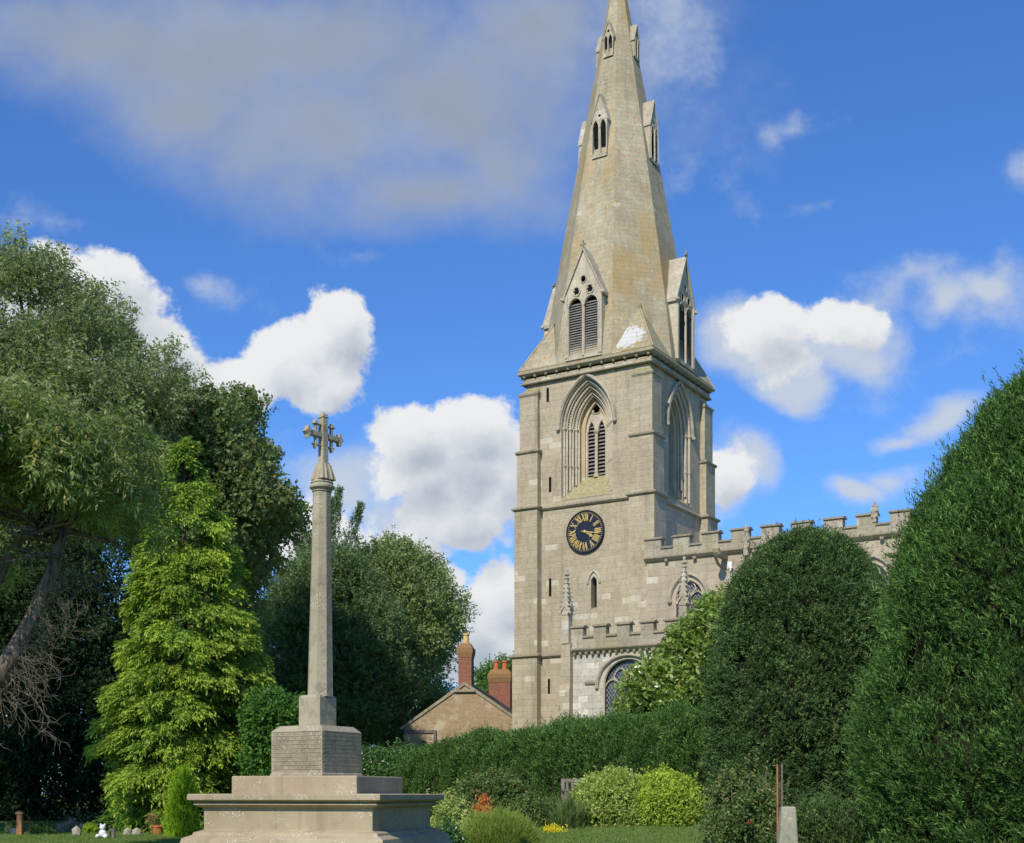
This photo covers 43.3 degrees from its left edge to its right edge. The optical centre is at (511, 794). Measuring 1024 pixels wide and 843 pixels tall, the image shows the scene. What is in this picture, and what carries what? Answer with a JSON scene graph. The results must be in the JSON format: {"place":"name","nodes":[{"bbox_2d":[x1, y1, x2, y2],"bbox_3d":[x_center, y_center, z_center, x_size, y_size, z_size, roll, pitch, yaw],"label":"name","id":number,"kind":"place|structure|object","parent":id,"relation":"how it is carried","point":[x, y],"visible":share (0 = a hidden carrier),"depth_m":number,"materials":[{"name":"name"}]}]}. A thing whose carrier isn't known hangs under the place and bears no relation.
{"place":"outdoors","nodes":[
{"label":"outdoors","id":0,"kind":"place"},
{"bbox_2d":[0,794,898,842],"bbox_3d":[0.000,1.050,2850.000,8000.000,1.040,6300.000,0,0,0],"label":"ground","id":1,"kind":"structure","parent":0,"point":[87,820],"depth_m":25.43,"materials":[{"name":"green plant"}]},
{"bbox_2d":[8,828,15,832],"bbox_3d":[-15.248,1.125,39.500,0.380,0.160,0.380,0,0,0],"label":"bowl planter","id":2,"kind":"object","parent":1,"relation":"on","point":[11,830],"visible":0.57,"depth_m":39.35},
{"bbox_2d":[2,819,25,832],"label":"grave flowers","id":3,"kind":"object","parent":1,"relation":"on","point":[12,824],"visible":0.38,"depth_m":39.84,"materials":[{"name":"green plant"}]},
{"bbox_2d":[15,812,24,834],"bbox_3d":[-14.701,0.918,38.500,0.223,0.800,0.214,0,0,0],"label":"wooden post","id":4,"kind":"object","parent":1,"relation":"on","point":[19,827],"visible":0.81,"depth_m":38.42,"materials":[{"name":"brown wood"}]},
{"bbox_2d":[26,820,62,833],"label":"grave flowers","id":5,"kind":"object","parent":1,"relation":"on","point":[43,829],"visible":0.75,"depth_m":39.40,"materials":[{"name":"green plant"}]},
{"bbox_2d":[55,818,85,831],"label":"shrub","id":6,"kind":"object","parent":1,"relation":"on","point":[71,824],"visible":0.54,"depth_m":40.89,"materials":[{"name":"plant"}]},
{"bbox_2d":[72,826,80,835],"bbox_3d":[-12.843,1.111,38.002,0.261,0.381,0.192,0,0,0],"label":"stone","id":7,"kind":"object","parent":1,"relation":"on","point":[76,830],"visible":0.88,"depth_m":37.94,"materials":[{"name":"beige stone"}]},
{"bbox_2d":[80,822,98,832],"bbox_3d":[-13.093,1.148,39.983,0.640,0.619,0.682,0,0,0],"label":"lime mound","id":8,"kind":"object","parent":1,"relation":"on","point":[89,826],"visible":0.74,"depth_m":39.91,"materials":[{"name":"green plant"}]},
{"bbox_2d":[0,367,193,753],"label":"cherry tree","id":9,"kind":"object","parent":1,"relation":"on","point":[56,461],"visible":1,"depth_m":26.10,"materials":[{"name":"green plant"}]},
{"bbox_2d":[95,824,107,837],"bbox_3d":[-11.599,1.038,36.455,0.372,0.429,0.273,0,0,0],"label":"garden ornament","id":10,"kind":"object","parent":1,"relation":"on","point":[103,833],"visible":0.96,"depth_m":36.42,"materials":[{"name":"white stone"}]},
{"bbox_2d":[95,819,116,829],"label":"grave flowers","id":11,"kind":"object","parent":1,"relation":"on","point":[106,825],"visible":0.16,"depth_m":41.83,"materials":[{"name":"green plant"}]},
{"bbox_2d":[0,218,219,812],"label":"ash tree","id":12,"kind":"object","parent":1,"relation":"on","point":[43,346],"visible":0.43,"depth_m":54.90,"materials":[{"name":"green plant"}]},
{"bbox_2d":[0,524,220,820],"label":"holly bush","id":13,"kind":"object","parent":1,"relation":"on","point":[28,762],"visible":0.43,"depth_m":49.97,"materials":[{"name":"green plant"}]},
{"bbox_2d":[109,829,115,837],"bbox_3d":[-11.401,1.111,36.800,0.200,0.260,0.200,0,0,0],"label":"vase","id":14,"kind":"object","parent":1,"relation":"on","point":[112,833],"visible":0.98,"depth_m":36.73,"materials":[{"name":"stone"}]},
{"bbox_2d":[123,827,130,834],"bbox_3d":[-11.350,1.119,37.998,0.198,0.307,0.188,0,0,43],"label":"stone","id":15,"kind":"object","parent":1,"relation":"on","point":[127,831],"visible":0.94,"depth_m":37.94,"materials":[{"name":"beige stone"}]},
{"bbox_2d":[104,790,157,831],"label":"pink flower bush","id":16,"kind":"object","parent":1,"relation":"on","point":[123,815],"visible":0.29,"depth_m":40.55,"materials":[{"name":"green plant"}]},
{"bbox_2d":[132,827,140,834],"bbox_3d":[-11.066,1.139,37.997,0.244,0.328,0.219,0,0,-38],"label":"stone","id":17,"kind":"object","parent":1,"relation":"on","point":[136,830],"visible":0.88,"depth_m":37.94,"materials":[{"name":"beige stone"}]},
{"bbox_2d":[140,809,164,833],"bbox_3d":[-10.787,0.835,38.994,1.017,0.753,0.686,0,0,0],"label":"flower pot","id":18,"kind":"object","parent":1,"relation":"on","point":[156,823],"visible":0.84,"depth_m":38.90,"materials":[{"name":"ceramic"}]},
{"bbox_2d":[154,761,203,836],"bbox_3d":[-9.653,0.207,37.498,1.509,2.384,1.630,0,0,0],"label":"lime conifer","id":19,"kind":"object","parent":1,"relation":"on","point":[181,815],"visible":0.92,"depth_m":37.22,"materials":[{"name":"green plant"}]},
{"bbox_2d":[82,435,276,832],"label":"golden conifer","id":20,"kind":"object","parent":1,"relation":"on","point":[129,724],"visible":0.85,"depth_m":40.64,"materials":[{"name":"green plant"}]},
{"bbox_2d":[118,371,312,664],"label":"sycamore tree","id":21,"kind":"object","parent":1,"relation":"on","point":[239,457],"visible":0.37,"depth_m":58.80,"materials":[{"name":"green plant"}]},
{"bbox_2d":[179,683,269,809],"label":"laurel bush","id":22,"kind":"object","parent":1,"relation":"on","point":[231,722],"visible":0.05,"depth_m":42.07,"materials":[{"name":"green plant"}]},
{"bbox_2d":[233,683,304,775],"bbox_3d":[-7.160,-1.018,40.012,2.724,4.838,3.433,0,0,0],"label":"hazel bush","id":23,"kind":"object","parent":1,"relation":"on","point":[267,711],"visible":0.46,"depth_m":38.90,"materials":[{"name":"green plant"}]},
{"bbox_2d":[180,412,452,842],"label":"memorial cross","id":24,"kind":"object","parent":1,"relation":"on","point":[316,786],"visible":1,"depth_m":15.52,"materials":[{"name":"stone"}]},
{"bbox_2d":[251,484,429,748],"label":"yew tree","id":25,"kind":"object","parent":1,"relation":"on","point":[367,633],"visible":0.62,"depth_m":74.27,"materials":[{"name":"green plant"}]},
{"bbox_2d":[361,738,394,747],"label":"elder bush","id":26,"kind":"object","parent":1,"relation":"on","point":[375,744],"visible":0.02,"depth_m":83.01,"materials":[{"name":"green plant"}]},
{"bbox_2d":[361,736,451,776],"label":"laurel hedge","id":27,"kind":"object","parent":1,"relation":"on","point":[378,759],"visible":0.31,"depth_m":46.98,"materials":[{"name":"green plant"}]},
{"bbox_2d":[336,525,482,747],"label":"green ash tree","id":28,"kind":"object","parent":1,"relation":"on","point":[419,583],"visible":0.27,"depth_m":80.28,"materials":[{"name":"green plant"}]},
{"bbox_2d":[430,815,469,842],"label":"ivy shrub","id":29,"kind":"object","parent":1,"relation":"on","point":[454,832],"visible":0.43,"depth_m":21.38,"materials":[{"name":"green plant"}]},
{"bbox_2d":[426,787,476,828],"bbox_3d":[-1.152,0.505,23.970,1.204,1.280,1.106,0,0,0],"label":"variegated shrub","id":30,"kind":"object","parent":1,"relation":"on","point":[453,806],"visible":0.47,"depth_m":23.81,"materials":[{"name":"green plant"}]},
{"bbox_2d":[400,633,511,745],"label":"cottage","id":31,"kind":"structure","parent":1,"relation":"on","point":[464,704],"depth_m":74.14,"materials":[{"name":"brick"}]},
{"bbox_2d":[454,810,470,829],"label":"variegated shrub","id":32,"kind":"object","parent":1,"relation":"on","point":[460,823],"visible":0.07,"depth_m":22.98,"materials":[{"name":"green plant"}]},
{"bbox_2d":[474,804,485,817],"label":"orange shrub","id":33,"kind":"object","parent":1,"relation":"on","point":[475,807],"visible":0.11,"depth_m":24.39,"materials":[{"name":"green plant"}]},
{"bbox_2d":[471,790,493,812],"bbox_3d":[-0.553,0.406,25.015,0.664,0.991,0.582,0,0,26],"label":"orange shrub","id":34,"kind":"object","parent":1,"relation":"on","point":[484,799],"visible":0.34,"depth_m":24.97,"materials":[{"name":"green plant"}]},
{"bbox_2d":[452,761,531,811],"bbox_3d":[-0.405,0.050,31.528,2.490,1.842,2.590,0,0,0],"label":"cotoneaster bush","id":35,"kind":"object","parent":1,"relation":"on","point":[498,786],"visible":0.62,"depth_m":30.94,"materials":[{"name":"green plant"}]},
{"bbox_2d":[474,651,513,692],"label":"lime tree","id":36,"kind":"object","parent":1,"relation":"on","point":[481,680],"visible":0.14,"depth_m":107.47,"materials":[{"name":"green plant"}]},
{"bbox_2d":[460,799,542,842],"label":"ornamental grass","id":37,"kind":"object","parent":1,"relation":"on","point":[507,826],"depth_m":22.15,"materials":[{"name":"green plant"}]},
{"bbox_2d":[503,783,557,826],"bbox_3d":[0.385,0.335,26.016,1.327,1.145,1.231,0,0,0],"label":"berberis","id":38,"kind":"object","parent":1,"relation":"on","point":[531,804],"visible":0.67,"depth_m":25.76,"materials":[{"name":"green plant"}]},
{"bbox_2d":[539,793,564,814],"bbox_3d":[0.828,0.438,26.640,0.925,0.964,0.802,0,0,0],"label":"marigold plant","id":39,"kind":"object","parent":1,"relation":"on","point":[552,801],"visible":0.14,"depth_m":26.52,"materials":[{"name":"green plant"}]},
{"bbox_2d":[542,822,567,832],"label":"yellow flower clump","id":40,"kind":"object","parent":1,"relation":"on","point":[552,828],"visible":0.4,"depth_m":24.44,"materials":[{"name":"yellow plant"}]},
{"bbox_2d":[389,693,724,816],"bbox_3d":[1.286,-0.728,38.819,3.516,3.938,15.283,0,0,-38],"label":"yew hedge","id":41,"kind":"object","parent":1,"relation":"on","point":[548,757],"visible":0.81,"depth_m":37.00,"materials":[{"name":"green plant"}]},
{"bbox_2d":[561,779,582,802],"bbox_3d":[1.927,0.104,28.320,1.650,0.900,0.640,0,0,-6],"label":"garden bench","id":42,"kind":"object","parent":1,"relation":"on","point":[563,785],"visible":0.15,"depth_m":28.49,"materials":[{"name":"grey wood"}]},
{"bbox_2d":[547,786,597,828],"bbox_3d":[1.164,0.403,25.475,1.026,1.191,0.972,0,0,0],"label":"iris clump","id":43,"kind":"object","parent":1,"relation":"on","point":[569,813],"visible":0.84,"depth_m":25.40,"materials":[{"name":"green plant"}]},
{"bbox_2d":[569,765,651,826],"bbox_3d":[2.060,0.176,26.502,2.218,1.590,2.131,0,0,0],"label":"pale shrub","id":44,"kind":"object","parent":1,"relation":"on","point":[610,795],"visible":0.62,"depth_m":25.86,"materials":[{"name":"green plant"}]},
{"bbox_2d":[628,762,709,826],"bbox_3d":[3.099,0.108,26.297,2.010,1.551,2.053,0,0,0],"label":"golden privet","id":45,"kind":"object","parent":1,"relation":"on","point":[671,793],"visible":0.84,"depth_m":25.69,"materials":[{"name":"green plant"}]},
{"bbox_2d":[606,576,736,717],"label":"magnolia","id":46,"kind":"object","parent":1,"relation":"on","point":[674,662],"visible":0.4,"depth_m":48.58,"materials":[{"name":"green plant"}]},
{"bbox_2d":[509,0,912,806],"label":"church","id":47,"kind":"structure","parent":1,"relation":"on","point":[625,552],"depth_m":64.04,"materials":[{"name":"stone"}]},
{"bbox_2d":[546,388,548,401],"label":"slit window","id":48,"kind":"structure","parent":47,"relation":"in","point":[547,389],"depth_m":64.87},
{"bbox_2d":[548,679,549,693],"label":"slit window","id":49,"kind":"structure","parent":47,"relation":"in","point":[548,679],"depth_m":64.68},
{"bbox_2d":[549,477,550,491],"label":"slit window","id":50,"kind":"structure","parent":47,"relation":"in","point":[549,477],"depth_m":64.79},
{"bbox_2d":[549,578,550,595],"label":"slit window","id":51,"kind":"structure","parent":47,"relation":"in","point":[550,578],"depth_m":64.77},
{"bbox_2d":[556,374,615,500],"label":"belfry window","id":52,"kind":"structure","parent":47,"relation":"in","point":[587,419],"depth_m":64.55,"materials":[{"name":"stone"}]},
{"bbox_2d":[595,580,596,606],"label":"slit window","id":53,"kind":"structure","parent":47,"relation":"in","point":[596,580],"depth_m":63.92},
{"bbox_2d":[595,653,650,717],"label":"aisle window","id":54,"kind":"structure","parent":47,"relation":"in","point":[613,674],"depth_m":57.79,"materials":[{"name":"stone"}]},
{"bbox_2d":[666,380,695,507],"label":"belfry window","id":55,"kind":"structure","parent":47,"relation":"in","point":[679,434],"depth_m":65.74,"materials":[{"name":"stone"}]},
{"bbox_2d":[667,572,708,617],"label":"nave window","id":56,"kind":"structure","parent":47,"relation":"in","point":[696,590],"depth_m":60.36,"materials":[{"name":"stone"}]},
{"bbox_2d":[869,554,891,585],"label":"nave window","id":57,"kind":"structure","parent":47,"relation":"in","point":[877,557],"depth_m":55.54,"materials":[{"name":"stone"}]},
{"bbox_2d":[693,753,786,842],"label":"rose bush","id":58,"kind":"object","parent":1,"relation":"on","point":[748,816],"visible":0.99,"depth_m":17.22,"materials":[{"name":"green plant"}]},
{"bbox_2d":[754,756,792,841],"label":"rose bush","id":59,"kind":"object","parent":1,"relation":"on","point":[765,774],"visible":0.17,"depth_m":18.20,"materials":[{"name":"green plant"}]},
{"bbox_2d":[776,764,778,832],"bbox_3d":[3.359,0.531,16.300,0.029,1.819,0.025,0,0,0],"label":"garden stake","id":60,"kind":"object","parent":1,"relation":"on","point":[777,786],"visible":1,"depth_m":16.29,"materials":[{"name":"brown wood"}]},
{"bbox_2d":[781,764,782,806],"bbox_3d":[3.428,0.524,16.350,0.029,1.827,0.025,0,0,0],"label":"garden stake","id":61,"kind":"object","parent":1,"relation":"on","point":[781,785],"visible":0.53,"depth_m":16.34,"materials":[{"name":"grey metal"}]},
{"bbox_2d":[777,807,797,842],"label":"stone post","id":62,"kind":"object","parent":1,"relation":"on","point":[787,829],"visible":1,"depth_m":15.42,"materials":[{"name":"grey stone"}]},
{"bbox_2d":[689,517,903,824],"bbox_3d":[6.394,-2.576,28.040,5.120,6.971,5.162,0,0,0],"label":"dome yew","id":63,"kind":"object","parent":1,"relation":"on","point":[792,622],"visible":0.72,"depth_m":26.53,"materials":[{"name":"green plant"}]},
{"bbox_2d":[776,783,896,842],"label":"yew","id":64,"kind":"object","parent":1,"relation":"on","point":[831,818],"visible":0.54,"depth_m":18.47,"materials":[{"name":"green plant"}]},
{"bbox_2d":[826,349,1023,842],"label":"cone yew","id":65,"kind":"object","parent":1,"relation":"on","point":[939,758],"visible":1,"depth_m":15.56,"materials":[{"name":"green plant"}]},
{"bbox_2d":[0,0,1023,793],"label":"sky","id":66,"kind":"structure","parent":0,"point":[354,212],"materials":[{"name":"blue"}]}
]}

